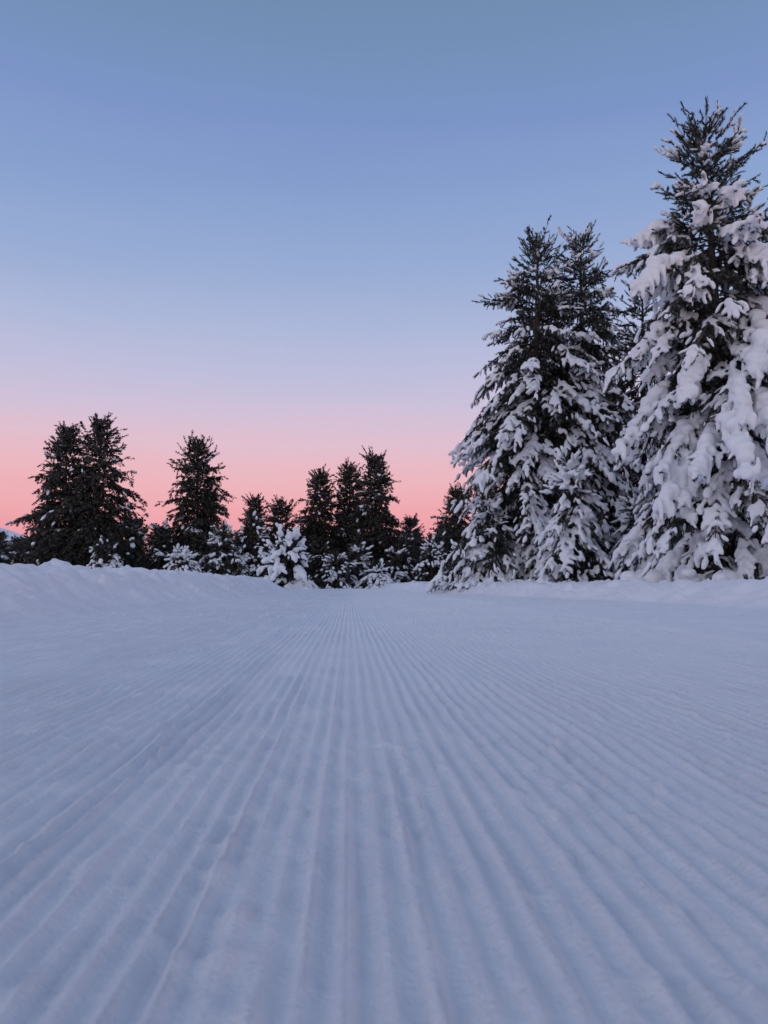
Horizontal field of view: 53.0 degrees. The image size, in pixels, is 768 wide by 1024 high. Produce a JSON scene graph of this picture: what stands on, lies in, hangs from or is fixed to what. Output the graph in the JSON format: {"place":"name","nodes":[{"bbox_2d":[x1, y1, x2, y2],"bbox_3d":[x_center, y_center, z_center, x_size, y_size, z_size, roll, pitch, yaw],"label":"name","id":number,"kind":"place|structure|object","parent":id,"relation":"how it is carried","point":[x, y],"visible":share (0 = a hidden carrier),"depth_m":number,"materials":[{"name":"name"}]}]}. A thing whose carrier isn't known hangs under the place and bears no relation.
{"place":"outdoors","nodes":[
{"label":"outdoors","id":0,"kind":"place"},
{"bbox_2d":[0,528,767,1023],"bbox_3d":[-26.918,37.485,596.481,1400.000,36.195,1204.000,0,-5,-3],"label":"snow ground","id":1,"kind":"structure","parent":0,"point":[226,798],"depth_m":1.03,"materials":[{"name":"white snow"}]},
{"bbox_2d":[0,420,114,565],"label":"pine tree","id":2,"kind":"object","parent":1,"relation":"on","point":[58,474],"visible":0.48,"depth_m":43.77,"materials":[{"name":"green plant"}]},
{"bbox_2d":[31,412,148,567],"bbox_3d":[-16.751,-0.810,44.108,5.738,10.306,7.043,0,-5,-3],"label":"pine tree","id":3,"kind":"object","parent":1,"relation":"on","point":[93,474],"visible":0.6,"depth_m":43.94,"materials":[{"name":"green plant"}]},
{"bbox_2d":[83,532,123,568],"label":"young pine tree","id":4,"kind":"object","parent":1,"relation":"on","point":[106,548],"visible":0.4,"depth_m":40.97,"materials":[{"name":"white plant"}]},
{"bbox_2d":[136,519,177,569],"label":"young pine tree","id":5,"kind":"object","parent":1,"relation":"on","point":[157,556],"visible":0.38,"depth_m":45.13,"materials":[{"name":"green plant"}]},
{"bbox_2d":[163,543,205,572],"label":"young pine tree","id":6,"kind":"object","parent":1,"relation":"on","point":[179,559],"visible":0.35,"depth_m":42.13,"materials":[{"name":"white plant"}]},
{"bbox_2d":[155,430,236,561],"bbox_3d":[-11.462,-0.231,47.455,5.913,9.839,6.506,0,-5,-3],"label":"pine tree","id":7,"kind":"object","parent":1,"relation":"on","point":[193,527],"visible":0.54,"depth_m":47.14,"materials":[{"name":"green plant"}]},
{"bbox_2d":[189,529,218,570],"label":"young pine tree","id":8,"kind":"object","parent":1,"relation":"on","point":[205,536],"visible":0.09,"depth_m":45.20,"materials":[{"name":"green plant"}]},
{"bbox_2d":[198,519,249,575],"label":"young pine tree","id":9,"kind":"object","parent":1,"relation":"on","point":[224,558],"visible":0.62,"depth_m":43.14,"materials":[{"name":"green plant"}]},
{"bbox_2d":[0,513,462,569],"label":"distant forest","id":10,"kind":"object","parent":1,"relation":"on","point":[11,558],"visible":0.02,"depth_m":66.55,"materials":[{"name":"green plant"}]},
{"bbox_2d":[232,509,271,576],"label":"young pine tree","id":11,"kind":"object","parent":1,"relation":"on","point":[254,553],"visible":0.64,"depth_m":44.17,"materials":[{"name":"white plant"}]},
{"bbox_2d":[236,492,267,554],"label":"pine tree","id":12,"kind":"object","parent":1,"relation":"on","point":[254,503],"visible":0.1,"depth_m":51.70,"materials":[{"name":"green plant"}]},
{"bbox_2d":[262,494,304,567],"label":"pine tree","id":13,"kind":"object","parent":1,"relation":"on","point":[280,509],"visible":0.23,"depth_m":49.53,"materials":[{"name":"green plant"}]},
{"bbox_2d":[256,523,318,588],"bbox_3d":[-5.021,2.510,39.729,3.360,3.907,3.500,0,-5,-3],"label":"snow covered bush","id":14,"kind":"object","parent":1,"relation":"on","point":[281,572],"visible":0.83,"depth_m":39.17,"materials":[{"name":"white snow"}]},
{"bbox_2d":[292,463,347,574],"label":"pine tree","id":15,"kind":"object","parent":1,"relation":"on","point":[316,525],"visible":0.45,"depth_m":51.50,"materials":[{"name":"green plant"}]},
{"bbox_2d":[301,534,338,586],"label":"young pine tree","id":16,"kind":"object","parent":1,"relation":"on","point":[314,568],"visible":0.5,"depth_m":46.51,"materials":[{"name":"green plant"}]},
{"bbox_2d":[315,550,358,588],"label":"young pine tree","id":17,"kind":"object","parent":1,"relation":"on","point":[336,575],"visible":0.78,"depth_m":43.44,"materials":[{"name":"white plant"}]},
{"bbox_2d":[323,456,373,561],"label":"pine tree","id":18,"kind":"object","parent":1,"relation":"on","point":[345,490],"visible":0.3,"depth_m":53.71,"materials":[{"name":"green plant"}]},
{"bbox_2d":[342,538,373,587],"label":"young pine tree","id":19,"kind":"object","parent":1,"relation":"on","point":[355,554],"visible":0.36,"depth_m":45.59,"materials":[{"name":"green plant"}]},
{"bbox_2d":[354,558,393,588],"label":"young pine tree","id":20,"kind":"object","parent":1,"relation":"on","point":[375,576],"visible":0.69,"depth_m":43.42,"materials":[{"name":"white plant"}]},
{"bbox_2d":[340,445,417,578],"bbox_3d":[-0.378,0.433,50.234,5.946,9.504,5.281,0,-5,-3],"label":"pine tree","id":21,"kind":"object","parent":1,"relation":"on","point":[376,516],"visible":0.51,"depth_m":49.72,"materials":[{"name":"green plant"}]},
{"bbox_2d":[384,544,415,582],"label":"young pine tree","id":22,"kind":"object","parent":1,"relation":"on","point":[398,572],"visible":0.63,"depth_m":45.57,"materials":[{"name":"white plant"}]},
{"bbox_2d":[387,531,422,574],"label":"young pine tree","id":23,"kind":"object","parent":1,"relation":"on","point":[404,543],"visible":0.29,"depth_m":47.89,"materials":[{"name":"green plant"}]},
{"bbox_2d":[386,513,425,565],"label":"pine tree","id":24,"kind":"object","parent":1,"relation":"on","point":[409,522],"visible":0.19,"depth_m":55.99,"materials":[{"name":"green plant"}]},
{"bbox_2d":[404,536,447,582],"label":"young pine tree","id":25,"kind":"object","parent":1,"relation":"on","point":[431,558],"visible":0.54,"depth_m":43.67,"materials":[{"name":"white plant"}]},
{"bbox_2d":[430,481,472,571],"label":"pine tree","id":26,"kind":"object","parent":1,"relation":"on","point":[453,530],"visible":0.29,"depth_m":45.11,"materials":[{"name":"green plant"}]},
{"bbox_2d":[443,539,461,579],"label":"young pine tree","id":27,"kind":"object","parent":1,"relation":"on","point":[453,543],"visible":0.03,"depth_m":40.01,"materials":[{"name":"white plant"}]},
{"bbox_2d":[442,486,522,590],"bbox_3d":[3.394,0.904,23.093,3.430,3.482,3.254,0,-5,-3],"label":"young pine tree","id":28,"kind":"object","parent":1,"relation":"on","point":[491,564],"visible":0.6,"depth_m":22.78,"materials":[{"name":"white plant"}]},
{"bbox_2d":[426,215,636,592],"bbox_3d":[4.870,-3.439,24.914,6.707,12.392,7.352,-2,-6,21],"label":"pine tree","id":29,"kind":"object","parent":1,"relation":"on","point":[524,459],"visible":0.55,"depth_m":23.83,"materials":[{"name":"green plant"}]},
{"bbox_2d":[527,446,618,582],"bbox_3d":[5.043,0.271,20.992,3.412,4.265,3.749,0,-5,-3],"label":"young pine tree","id":30,"kind":"object","parent":1,"relation":"on","point":[570,547],"visible":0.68,"depth_m":20.66,"materials":[{"name":"white plant"}]},
{"bbox_2d":[505,220,666,579],"bbox_3d":[6.723,-3.549,25.242,6.336,12.623,6.383,0,-5,-3],"label":"pine tree","id":31,"kind":"object","parent":1,"relation":"on","point":[625,404],"visible":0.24,"depth_m":24.52,"materials":[{"name":"green plant"}]},
{"bbox_2d":[600,477,655,579],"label":"young pine tree","id":32,"kind":"object","parent":1,"relation":"on","point":[628,520],"visible":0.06,"depth_m":21.28,"materials":[{"name":"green plant"}]},
{"bbox_2d":[591,273,675,551],"bbox_3d":[8.777,-2.811,26.255,6.593,11.340,5.799,0,-5,-3],"label":"pine tree","id":33,"kind":"object","parent":1,"relation":"on","point":[631,344],"visible":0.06,"depth_m":26.33,"materials":[{"name":"green plant"}]},
{"bbox_2d":[602,96,767,582],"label":"pine tree","id":34,"kind":"object","parent":1,"relation":"on","point":[705,470],"visible":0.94,"depth_m":16.95,"materials":[{"name":"white plant"}]},
{"bbox_2d":[0,0,767,549],"label":"sky","id":35,"kind":"structure","parent":0,"point":[272,231],"materials":[{"name":"blue"}]}
]}

